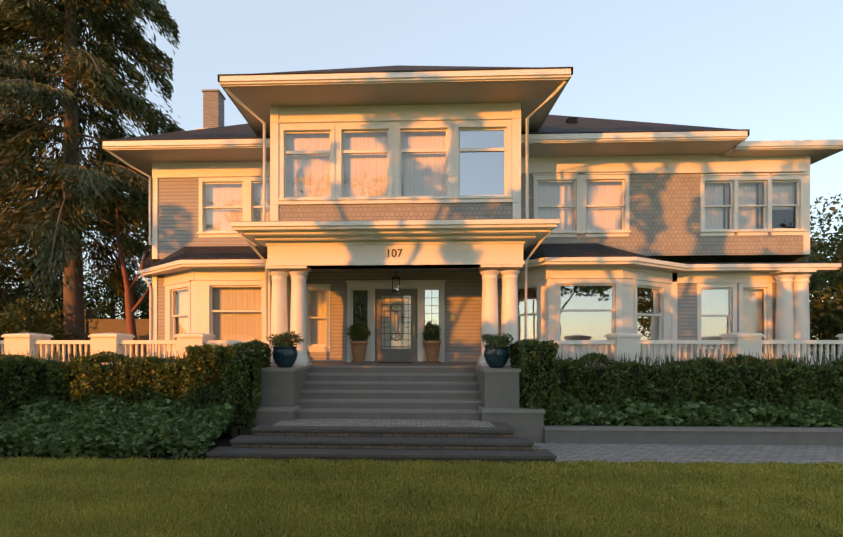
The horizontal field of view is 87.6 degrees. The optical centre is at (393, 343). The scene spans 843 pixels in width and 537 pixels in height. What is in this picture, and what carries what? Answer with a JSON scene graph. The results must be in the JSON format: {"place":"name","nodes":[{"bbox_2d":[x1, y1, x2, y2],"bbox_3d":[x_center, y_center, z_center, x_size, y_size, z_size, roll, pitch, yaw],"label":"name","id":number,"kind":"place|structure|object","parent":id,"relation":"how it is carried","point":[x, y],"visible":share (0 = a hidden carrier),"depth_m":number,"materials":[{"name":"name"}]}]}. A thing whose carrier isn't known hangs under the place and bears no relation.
{"place":"outdoors","nodes":[
{"label":"outdoors","id":0,"kind":"place"},
{"bbox_2d":[0,0,842,344],"label":"sky","id":1,"kind":"structure","parent":0,"point":[773,69],"materials":[{"name":"blue"}]},
{"bbox_2d":[0,346,842,536],"bbox_3d":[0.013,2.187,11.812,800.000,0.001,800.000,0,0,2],"label":"ground","id":2,"kind":"structure","parent":0,"point":[442,484],"depth_m":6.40,"materials":[{"name":"green plant"}]},
{"bbox_2d":[0,0,62,339],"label":"tree","id":3,"kind":"object","parent":2,"relation":"on","point":[5,300],"depth_m":22.58,"materials":[{"name":"green plant"}]},
{"bbox_2d":[0,257,151,355],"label":"trees","id":4,"kind":"object","parent":2,"relation":"on","point":[53,314],"visible":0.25,"depth_m":23.09,"materials":[{"name":"green plant"}]},
{"bbox_2d":[0,0,184,357],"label":"fir","id":5,"kind":"object","parent":2,"relation":"on","point":[27,18],"depth_m":17.98,"materials":[{"name":"green plant"}]},
{"bbox_2d":[57,166,151,356],"bbox_3d":[-10.551,-2.438,17.388,4.809,9.289,3.020,0,0,23],"label":"tree","id":6,"kind":"object","parent":2,"relation":"on","point":[141,206],"depth_m":17.13,"materials":[{"name":"brown plant"}]},
{"bbox_2d":[0,394,238,457],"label":"ground cover","id":7,"kind":"object","parent":2,"relation":"on","point":[42,426],"visible":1,"depth_m":8.76,"materials":[{"name":"green plant"}]},
{"bbox_2d":[206,365,556,463],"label":"front steps","id":8,"kind":"structure","parent":2,"relation":"on","point":[421,413],"depth_m":9.88,"materials":[{"name":"paint"}]},
{"bbox_2d":[272,341,508,367],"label":"plant pots","id":9,"kind":"object","parent":8,"relation":"on","point":[494,357],"visible":0.98,"depth_m":10.62,"materials":[{"name":"ceramic"}]},
{"bbox_2d":[265,331,304,346],"bbox_3d":[-2.679,-0.067,10.819,0.925,0.528,0.861,0,0,2],"label":"potted plant","id":10,"kind":"object","parent":9,"relation":"on","point":[290,339],"visible":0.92,"depth_m":10.66,"materials":[{"name":"green plant"}]},
{"bbox_2d":[347,318,371,340],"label":"potted shrub","id":11,"kind":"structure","parent":9,"relation":"on","point":[354,330],"depth_m":13.67,"materials":[{"name":"green plant"}]},
{"bbox_2d":[422,320,440,340],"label":"potted shrub","id":12,"kind":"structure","parent":9,"relation":"on","point":[435,329],"depth_m":13.63,"materials":[{"name":"green plant"}]},
{"bbox_2d":[481,333,513,347],"bbox_3d":[2.482,-0.041,10.653,0.744,0.464,0.819,0,0,-39],"label":"potted plant","id":13,"kind":"object","parent":9,"relation":"on","point":[491,340],"visible":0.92,"depth_m":10.48,"materials":[{"name":"green plant"}]},
{"bbox_2d":[235,117,576,435],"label":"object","id":14,"kind":"object","parent":2,"relation":"on","point":[570,120],"visible":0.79,"depth_m":13.41,"materials":[{"name":"black metal"}]},
{"bbox_2d":[0,424,824,460],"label":"soil beds","id":15,"kind":"object","parent":2,"relation":"on","point":[223,440],"visible":0.03,"depth_m":8.42,"materials":[{"name":"brown soil"}]},
{"bbox_2d":[0,354,40,416],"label":"hedge","id":16,"kind":"object","parent":15,"relation":"on","point":[11,361],"depth_m":9.70,"materials":[{"name":"green plant"}]},
{"bbox_2d":[1,350,269,435],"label":"hedge","id":17,"kind":"object","parent":15,"relation":"on","point":[160,365],"depth_m":10.05,"materials":[{"name":"green plant"}]},
{"bbox_2d":[0,347,245,364],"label":"wisps","id":18,"kind":"object","parent":17,"relation":"on","point":[58,358],"visible":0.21,"depth_m":10.49,"materials":[{"name":"green plant"}]},
{"bbox_2d":[179,339,271,429],"bbox_3d":[-3.850,0.894,10.274,1.845,2.067,1.637,0,0,2],"label":"hedge shrub","id":19,"kind":"object","parent":15,"relation":"on","point":[231,352],"depth_m":9.74,"materials":[{"name":"green plant"}]},
{"bbox_2d":[508,339,561,425],"bbox_3d":[3.309,0.899,10.367,1.224,2.058,1.346,0,0,2],"label":"hedge","id":20,"kind":"object","parent":15,"relation":"on","point":[554,398],"depth_m":9.97,"materials":[{"name":"green plant"}]},
{"bbox_2d":[543,395,842,427],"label":"ground cover","id":21,"kind":"object","parent":15,"relation":"on","point":[745,414],"visible":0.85,"depth_m":9.85,"materials":[{"name":"green plant"}]},
{"bbox_2d":[551,352,842,426],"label":"hedge","id":22,"kind":"object","parent":15,"relation":"on","point":[810,369],"depth_m":10.26,"materials":[{"name":"green plant"}]},
{"bbox_2d":[557,350,842,367],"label":"wisps","id":23,"kind":"object","parent":22,"relation":"on","point":[656,362],"visible":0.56,"depth_m":10.53,"materials":[{"name":"green plant"}]},
{"bbox_2d":[54,219,832,368],"bbox_3d":[-0.798,-0.333,15.857,31.100,5.440,9.970,0,0,2],"label":"porch","id":24,"kind":"object","parent":2,"relation":"on","point":[436,245],"visible":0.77,"depth_m":11.46,"materials":[{"name":"paint"}]},
{"bbox_2d":[388,249,401,256],"bbox_3d":[0.032,-2.385,11.526,0.386,0.210,0.016,0,0,2],"label":"house number","id":25,"kind":"object","parent":24,"relation":"attached to","point":[395,252],"visible":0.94,"depth_m":11.52,"materials":[{"name":"black metal"}]},
{"bbox_2d":[392,277,399,291],"bbox_3d":[0.065,-1.953,13.311,0.260,0.760,0.260,0,0,2],"label":"porch lantern","id":26,"kind":"object","parent":24,"relation":"attached to","point":[396,284],"visible":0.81,"depth_m":13.20,"materials":[{"name":"black metal"}]},
{"bbox_2d":[0,332,842,367],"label":"balustrade","id":27,"kind":"object","parent":24,"relation":"on","point":[735,343],"visible":0.54,"depth_m":11.10,"materials":[{"name":"white wood"}]},
{"bbox_2d":[101,68,842,361],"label":"house","id":28,"kind":"structure","parent":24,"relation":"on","point":[562,159],"depth_m":13.20,"materials":[{"name":"beige paint"}]},
{"bbox_2d":[107,80,566,356],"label":"downspouts","id":29,"kind":"object","parent":28,"relation":"attached to","point":[234,97],"visible":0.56,"depth_m":11.85,"materials":[{"name":"beige metal"}]},
{"bbox_2d":[391,303,401,340],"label":"door lead ovals","id":30,"kind":"object","parent":28,"relation":"attached to","point":[394,326],"depth_m":14.07,"materials":[{"name":"grey metal"}]},
{"bbox_2d":[101,65,827,268],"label":"roofs","id":31,"kind":"structure","parent":28,"relation":"on","point":[554,124],"depth_m":13.30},
{"bbox_2d":[196,89,225,129],"bbox_3d":[-7.198,-7.883,17.270,0.830,4.000,0.770,0,0,2],"label":"chimney","id":32,"kind":"object","parent":31,"relation":"on","point":[213,108],"visible":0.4,"depth_m":17.06,"materials":[{"name":"brick"}]},
{"bbox_2d":[173,130,796,348],"bbox_3d":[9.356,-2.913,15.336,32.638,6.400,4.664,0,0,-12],"label":"window glass","id":33,"kind":"object","parent":28,"relation":"attached to","point":[481,173],"visible":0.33,"depth_m":12.74,"materials":[{"name":"clear glass"}]},
{"bbox_2d":[269,270,812,362],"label":"porch columns","id":34,"kind":"structure","parent":24,"relation":"on","point":[792,321],"depth_m":11.73,"materials":[{"name":"white paint"}]},
{"bbox_2d":[266,264,816,365],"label":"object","id":35,"kind":"structure","parent":24,"relation":"on","point":[497,267],"depth_m":11.66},
{"bbox_2d":[84,244,841,355],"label":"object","id":36,"kind":"object","parent":2,"relation":"on","point":[113,326],"visible":0.27,"depth_m":22.30,"materials":[{"name":"paint"}]},
{"bbox_2d":[110,260,842,318],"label":"tree trunks","id":37,"kind":"object","parent":2,"relation":"on","point":[839,261],"depth_m":26.29,"materials":[{"name":"brown plant"}]},
{"bbox_2d":[543,425,842,444],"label":"garden retaining wall","id":38,"kind":"structure","parent":2,"relation":"on","point":[701,435],"depth_m":9.50,"materials":[{"name":"paint"}]},
{"bbox_2d":[808,193,842,360],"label":"trees","id":39,"kind":"object","parent":2,"relation":"on","point":[826,318],"visible":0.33,"depth_m":16.16,"materials":[{"name":"green plant"}]},
{"bbox_2d":[153,103,807,361],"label":"house walls","id":40,"kind":"structure","parent":0,"point":[664,217],"depth_m":13.71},
{"bbox_2d":[202,443,842,468],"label":"paver path","id":41,"kind":"structure","parent":0,"point":[678,453],"depth_m":8.77,"materials":[{"name":"stone"}]}
]}

